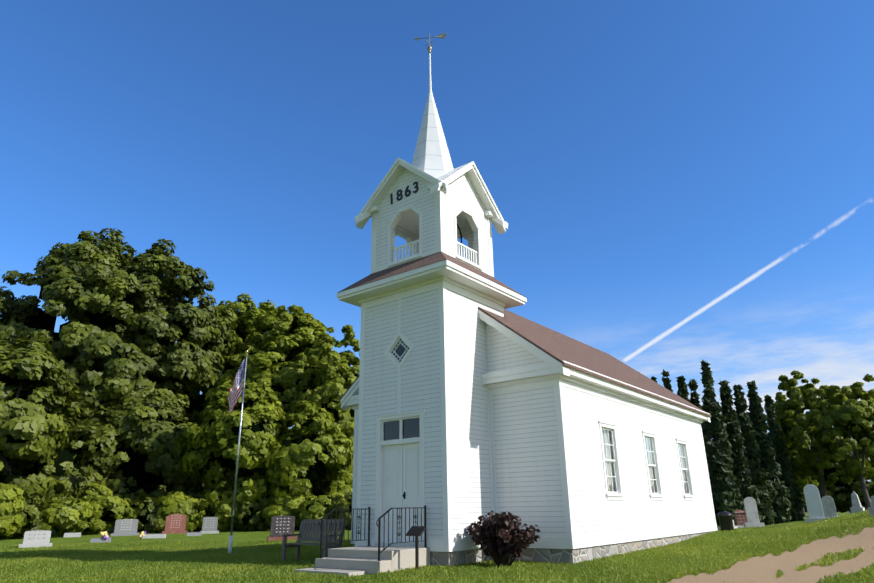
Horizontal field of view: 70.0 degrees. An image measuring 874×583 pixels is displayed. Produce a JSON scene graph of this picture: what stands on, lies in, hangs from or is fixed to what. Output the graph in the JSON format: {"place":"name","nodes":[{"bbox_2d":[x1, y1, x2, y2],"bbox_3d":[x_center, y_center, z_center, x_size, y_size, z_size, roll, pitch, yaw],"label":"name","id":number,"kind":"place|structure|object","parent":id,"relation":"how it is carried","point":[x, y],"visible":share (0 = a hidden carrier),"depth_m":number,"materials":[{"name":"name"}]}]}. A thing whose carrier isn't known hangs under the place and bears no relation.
{"place":"outdoors","nodes":[
{"label":"outdoors","id":0,"kind":"place"},
{"bbox_2d":[0,509,873,582],"bbox_3d":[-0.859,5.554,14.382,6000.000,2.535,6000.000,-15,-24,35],"label":"ground","id":1,"kind":"structure","parent":0,"point":[237,536],"depth_m":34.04,"materials":[{"name":"green plant"}]},
{"bbox_2d":[0,483,26,535],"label":"shrub","id":2,"kind":"object","parent":1,"relation":"on","point":[12,501],"visible":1,"depth_m":34.73,"materials":[{"name":"green plant"}]},
{"bbox_2d":[0,492,51,539],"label":"shrub","id":3,"kind":"object","parent":1,"relation":"on","point":[32,514],"visible":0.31,"depth_m":36.84,"materials":[{"name":"green plant"}]},
{"bbox_2d":[18,530,51,547],"bbox_3d":[-16.260,10.089,25.342,1.151,0.718,0.420,10,-22,-28],"label":"gravestone","id":4,"kind":"object","parent":1,"relation":"on","point":[37,538],"visible":0.88,"depth_m":25.25,"materials":[{"name":"stone"}]},
{"bbox_2d":[0,337,80,510],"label":"tree","id":5,"kind":"object","parent":1,"relation":"on","point":[30,429],"visible":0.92,"depth_m":41.35,"materials":[{"name":"green plant"}]},
{"bbox_2d":[0,401,120,530],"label":"tree","id":6,"kind":"object","parent":1,"relation":"on","point":[69,472],"visible":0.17,"depth_m":44.65,"materials":[{"name":"green plant"}]},
{"bbox_2d":[40,496,98,536],"bbox_3d":[-23.455,14.270,39.009,3.556,2.830,2.976,2,-20,-9],"label":"shrub","id":7,"kind":"object","parent":1,"relation":"on","point":[64,518],"visible":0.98,"depth_m":38.81,"materials":[{"name":"green plant"}]},
{"bbox_2d":[63,532,80,537],"bbox_3d":[-22.289,14.900,38.143,0.902,0.285,0.319,5,-20,-16],"label":"grave","id":8,"kind":"object","parent":1,"relation":"on","point":[72,534],"visible":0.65,"depth_m":38.02,"materials":[{"name":"stone"}]},
{"bbox_2d":[69,482,112,505],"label":"shrub","id":9,"kind":"object","parent":1,"relation":"on","point":[94,489],"visible":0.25,"depth_m":43.29,"materials":[{"name":"green plant"}]},
{"bbox_2d":[90,538,110,542],"bbox_3d":[-15.946,11.810,29.596,0.876,0.217,0.319,6,-21,-20],"label":"grave","id":10,"kind":"object","parent":1,"relation":"on","point":[93,540],"visible":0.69,"depth_m":29.49,"materials":[{"name":"grey stone"}]},
{"bbox_2d":[81,496,137,534],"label":"shrub","id":11,"kind":"object","parent":1,"relation":"on","point":[109,508],"visible":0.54,"depth_m":41.16,"materials":[{"name":"green plant"}]},
{"bbox_2d":[0,228,239,486],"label":"tree","id":12,"kind":"object","parent":1,"relation":"on","point":[129,324],"visible":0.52,"depth_m":52.66,"materials":[{"name":"green plant"}]},
{"bbox_2d":[99,531,145,538],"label":"grave flowers","id":13,"kind":"object","parent":1,"relation":"on","point":[104,534],"visible":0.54,"depth_m":31.44,"materials":[{"name":"yellow plant"}]},
{"bbox_2d":[111,519,138,535],"bbox_3d":[-19.505,14.831,39.139,1.606,1.031,0.420,8,-21,-24],"label":"gravestone","id":14,"kind":"object","parent":1,"relation":"on","point":[126,527],"visible":0.85,"depth_m":39.04,"materials":[{"name":"grey stone"}]},
{"bbox_2d":[68,388,210,523],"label":"tree","id":15,"kind":"object","parent":1,"relation":"on","point":[138,437],"visible":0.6,"depth_m":47.66,"materials":[{"name":"green plant"}]},
{"bbox_2d":[113,496,165,532],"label":"shrub","id":16,"kind":"object","parent":1,"relation":"on","point":[146,508],"visible":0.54,"depth_m":42.42,"materials":[{"name":"green plant"}]},
{"bbox_2d":[141,534,165,537],"bbox_3d":[-15.317,13.251,33.746,1.201,0.240,0.319,3,-20,-11],"label":"grave","id":17,"kind":"object","parent":1,"relation":"on","point":[155,536],"visible":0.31,"depth_m":33.65,"materials":[{"name":"stone"}]},
{"bbox_2d":[143,485,173,524],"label":"tree","id":18,"kind":"object","parent":1,"relation":"on","point":[160,487],"depth_m":77.83,"materials":[{"name":"green plant"}]},
{"bbox_2d":[162,514,187,533],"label":"gravestone","id":19,"kind":"object","parent":1,"relation":"on","point":[175,523],"visible":0.9,"depth_m":40.98,"materials":[{"name":"red stone"}]},
{"bbox_2d":[156,491,210,531],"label":"shrub","id":20,"kind":"object","parent":1,"relation":"on","point":[188,506],"visible":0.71,"depth_m":42.95,"materials":[{"name":"green plant"}]},
{"bbox_2d":[186,532,201,535],"bbox_3d":[-14.297,14.284,36.707,0.871,0.234,0.319,8,-21,-24],"label":"grave","id":21,"kind":"object","parent":1,"relation":"on","point":[193,533],"visible":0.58,"depth_m":36.62,"materials":[{"name":"grey stone"}]},
{"bbox_2d":[185,484,210,530],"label":"tree","id":22,"kind":"object","parent":1,"relation":"on","point":[198,494],"visible":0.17,"depth_m":46.43,"materials":[{"name":"green plant"}]},
{"bbox_2d":[200,517,218,533],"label":"gravestone","id":23,"kind":"object","parent":1,"relation":"on","point":[209,525],"visible":0.9,"depth_m":41.27,"materials":[{"name":"grey stone"}]},
{"bbox_2d":[204,482,225,492],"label":"tree","id":24,"kind":"object","parent":1,"relation":"on","point":[214,486],"depth_m":78.90,"materials":[{"name":"green plant"}]},
{"bbox_2d":[198,491,243,531],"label":"shrub","id":25,"kind":"object","parent":1,"relation":"on","point":[219,508],"visible":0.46,"depth_m":43.60,"materials":[{"name":"green plant"}]},
{"bbox_2d":[175,379,293,531],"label":"tree","id":26,"kind":"object","parent":1,"relation":"on","point":[209,447],"visible":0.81,"depth_m":44.80,"materials":[{"name":"green plant"}]},
{"bbox_2d":[228,350,248,552],"bbox_3d":[-6.764,5.162,20.500,0.600,6.640,0.152,-3,-19,5],"label":"flag pole","id":27,"kind":"object","parent":1,"relation":"on","point":[235,393],"visible":0.98,"depth_m":21.05,"materials":[{"name":"metal"}]},
{"bbox_2d":[184,293,293,495],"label":"tree","id":28,"kind":"object","parent":1,"relation":"on","point":[244,317],"visible":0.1,"depth_m":67.44,"materials":[{"name":"green plant"}]},
{"bbox_2d":[224,498,269,531],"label":"shrub","id":29,"kind":"object","parent":1,"relation":"on","point":[253,522],"visible":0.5,"depth_m":43.43,"materials":[{"name":"green plant"}]},
{"bbox_2d":[207,305,339,474],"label":"tree","id":30,"kind":"object","parent":1,"relation":"on","point":[279,350],"visible":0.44,"depth_m":54.50,"materials":[{"name":"green plant"}]},
{"bbox_2d":[267,516,296,540],"bbox_3d":[-7.080,10.866,28.586,1.303,1.111,0.420,6,-20,-18],"label":"gravestone","id":31,"kind":"object","parent":1,"relation":"on","point":[281,525],"visible":0.9,"depth_m":28.49,"materials":[{"name":"stone"}]},
{"bbox_2d":[260,492,317,529],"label":"shrub","id":32,"kind":"object","parent":1,"relation":"on","point":[291,508],"visible":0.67,"depth_m":42.73,"materials":[{"name":"green plant"}]},
{"bbox_2d":[262,400,353,527],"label":"tree","id":33,"kind":"object","parent":1,"relation":"on","point":[294,466],"visible":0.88,"depth_m":44.62,"materials":[{"name":"green plant"}]},
{"bbox_2d":[281,519,345,560],"bbox_3d":[-3.250,6.556,16.377,1.710,1.070,0.729,-15,-24,35],"label":"garden bench","id":34,"kind":"object","parent":1,"relation":"on","point":[309,523],"visible":0.79,"depth_m":16.58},
{"bbox_2d":[299,491,348,529],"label":"shrub","id":35,"kind":"object","parent":1,"relation":"on","point":[317,508],"visible":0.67,"depth_m":41.80,"materials":[{"name":"green plant"}]},
{"bbox_2d":[289,325,359,496],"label":"tree","id":36,"kind":"object","parent":1,"relation":"on","point":[334,375],"visible":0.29,"depth_m":49.56,"materials":[{"name":"green plant"}]},
{"bbox_2d":[324,479,352,503],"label":"tree","id":37,"kind":"object","parent":1,"relation":"on","point":[331,489],"visible":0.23,"depth_m":45.93,"materials":[{"name":"green plant"}]},
{"bbox_2d":[328,492,351,529],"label":"shrub","id":38,"kind":"object","parent":1,"relation":"on","point":[346,497],"visible":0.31,"depth_m":41.34,"materials":[{"name":"green plant"}]},
{"bbox_2d":[294,546,429,576],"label":"entrance steps","id":39,"kind":"structure","parent":1,"relation":"on","point":[358,560],"depth_m":13.10,"materials":[{"name":"concrete"}]},
{"bbox_2d":[319,507,369,557],"bbox_3d":[-2.105,5.498,14.312,0.060,1.055,1.623,-15,-24,35],"label":"step railing","id":40,"kind":"object","parent":39,"relation":"on","point":[341,518],"visible":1,"depth_m":14.32,"materials":[{"name":"black metal"}]},
{"bbox_2d":[376,505,426,560],"bbox_3d":[-0.740,5.126,13.316,0.060,1.055,1.623,-15,-24,35],"label":"step railing","id":41,"kind":"object","parent":39,"relation":"on","point":[398,522],"visible":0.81,"depth_m":13.29,"materials":[{"name":"black metal"}]},
{"bbox_2d":[405,526,426,569],"bbox_3d":[-0.425,5.314,12.809,0.400,0.922,0.236,-15,-24,35],"label":"info plaque","id":42,"kind":"object","parent":1,"relation":"on","point":[416,531],"visible":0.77,"depth_m":12.85,"materials":[{"name":"brown metal"}]},
{"bbox_2d":[466,510,540,567],"bbox_3d":[1.409,5.383,13.572,1.816,1.185,1.148,-15,-24,35],"label":"purple shrub","id":43,"kind":"object","parent":1,"relation":"on","point":[500,540],"visible":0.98,"depth_m":13.38,"materials":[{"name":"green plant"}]},
{"bbox_2d":[337,33,717,565],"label":"church","id":44,"kind":"structure","parent":1,"relation":"on","point":[468,398],"depth_m":15.76,"materials":[{"name":"white wood"}]},
{"bbox_2d":[380,442,420,542],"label":"church doors","id":45,"kind":"structure","parent":44,"relation":"in","point":[401,462],"depth_m":14.80,"materials":[{"name":"white wood"}]},
{"bbox_2d":[661,369,673,391],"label":"cedar","id":46,"kind":"object","parent":1,"relation":"on","point":[667,384],"depth_m":40.34,"materials":[{"name":"green plant"}]},
{"bbox_2d":[676,375,689,401],"bbox_3d":[15.421,9.614,37.847,1.736,9.135,1.608,-15,-24,35],"label":"cedar","id":47,"kind":"object","parent":1,"relation":"on","point":[682,392],"visible":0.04,"depth_m":38.88,"materials":[{"name":"green plant"}]},
{"bbox_2d":[687,379,718,525],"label":"cedar","id":48,"kind":"object","parent":1,"relation":"on","point":[694,394],"visible":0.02,"depth_m":40.23,"materials":[{"name":"green plant"}]},
{"bbox_2d":[700,359,744,525],"bbox_3d":[15.979,8.591,35.591,1.933,9.607,1.793,7,-21,-21],"label":"cedar","id":49,"kind":"object","parent":1,"relation":"on","point":[726,497],"visible":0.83,"depth_m":34.99,"materials":[{"name":"green plant"}]},
{"bbox_2d":[717,511,733,531],"bbox_3d":[10.446,8.325,22.549,0.492,0.710,0.500,3,-20,-12],"label":"trash barrel","id":50,"kind":"object","parent":1,"relation":"on","point":[725,520],"visible":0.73,"depth_m":22.40,"materials":[{"name":"black plastic"}]},
{"bbox_2d":[733,510,746,527],"bbox_3d":[14.901,11.200,30.581,0.661,0.964,0.496,-5,-20,10],"label":"gravestone","id":51,"kind":"object","parent":1,"relation":"on","point":[740,517],"visible":0.62,"depth_m":30.46,"materials":[{"name":"red brick"}]},
{"bbox_2d":[718,380,764,522],"bbox_3d":[17.236,9.257,35.933,1.836,8.434,1.640,-15,-24,35],"label":"cedar","id":52,"kind":"object","parent":1,"relation":"on","point":[743,479],"visible":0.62,"depth_m":35.56,"materials":[{"name":"green plant"}]},
{"bbox_2d":[743,497,764,527],"bbox_3d":[14.112,9.931,27.973,0.803,1.364,0.310,-6,-26,14],"label":"gravestone","id":53,"kind":"object","parent":1,"relation":"on","point":[751,512],"visible":0.81,"depth_m":27.91,"materials":[{"name":"stone"}]},
{"bbox_2d":[732,384,776,524],"bbox_3d":[18.306,9.493,36.439,1.785,8.255,1.906,-15,-24,35],"label":"cedar","id":54,"kind":"object","parent":1,"relation":"on","point":[758,474],"visible":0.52,"depth_m":36.07,"materials":[{"name":"green plant"}]},
{"bbox_2d":[745,380,792,523],"bbox_3d":[19.402,9.501,37.012,2.020,8.628,2.175,-15,-24,35],"label":"cedar","id":55,"kind":"object","parent":1,"relation":"on","point":[778,490],"visible":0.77,"depth_m":36.55,"materials":[{"name":"green plant"}]},
{"bbox_2d":[764,395,805,521],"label":"cedar","id":56,"kind":"object","parent":1,"relation":"on","point":[788,476],"visible":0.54,"depth_m":42.04,"materials":[{"name":"green plant"}]},
{"bbox_2d":[786,422,818,516],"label":"tree","id":57,"kind":"object","parent":1,"relation":"on","point":[800,483],"visible":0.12,"depth_m":55.66,"materials":[{"name":"green plant"}]},
{"bbox_2d":[766,370,847,496],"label":"tree","id":58,"kind":"object","parent":1,"relation":"on","point":[789,412],"visible":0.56,"depth_m":46.57,"materials":[{"name":"green plant"}]},
{"bbox_2d":[803,484,829,522],"bbox_3d":[19.773,11.136,32.739,1.128,1.939,0.310,-10,-24,25],"label":"gravestone","id":59,"kind":"object","parent":1,"relation":"on","point":[813,503],"visible":0.77,"depth_m":32.68,"materials":[{"name":"white stone"}]},
{"bbox_2d":[821,496,839,517],"bbox_3d":[21.314,11.801,33.906,0.979,1.324,0.310,-11,-18,26],"label":"gravestone","id":60,"kind":"object","parent":1,"relation":"on","point":[828,507],"visible":0.69,"depth_m":33.88,"materials":[{"name":"stone"}]},
{"bbox_2d":[801,451,873,512],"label":"tree","id":61,"kind":"object","parent":1,"relation":"on","point":[841,497],"visible":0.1,"depth_m":59.27,"materials":[{"name":"green plant"}]},
{"bbox_2d":[804,382,873,509],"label":"tree","id":62,"kind":"object","parent":1,"relation":"on","point":[851,418],"visible":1,"depth_m":40.27,"materials":[{"name":"green plant"}]},
{"bbox_2d":[848,491,864,513],"bbox_3d":[23.505,11.927,34.957,0.832,1.423,0.832,-18,-25,39],"label":"gravestone","id":63,"kind":"object","parent":1,"relation":"on","point":[856,506],"visible":0.6,"depth_m":34.81,"materials":[{"name":"stone"}]},
{"bbox_2d":[843,374,873,457],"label":"tree","id":64,"kind":"object","parent":1,"relation":"on","point":[866,378],"visible":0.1,"depth_m":46.66,"materials":[{"name":"green plant"}]},
{"bbox_2d":[868,496,873,515],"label":"grave","id":65,"kind":"object","parent":1,"relation":"on","point":[870,510],"visible":0.83,"depth_m":16.61,"materials":[{"name":"grey stone"}]},
{"bbox_2d":[0,0,873,481],"label":"sky","id":66,"kind":"structure","parent":0,"point":[676,185],"materials":[{"name":"blue"}]},
{"bbox_2d":[668,526,873,582],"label":"gravel path","id":67,"kind":"structure","parent":0,"point":[763,569],"depth_m":10.32,"materials":[{"name":"beige gravel"}]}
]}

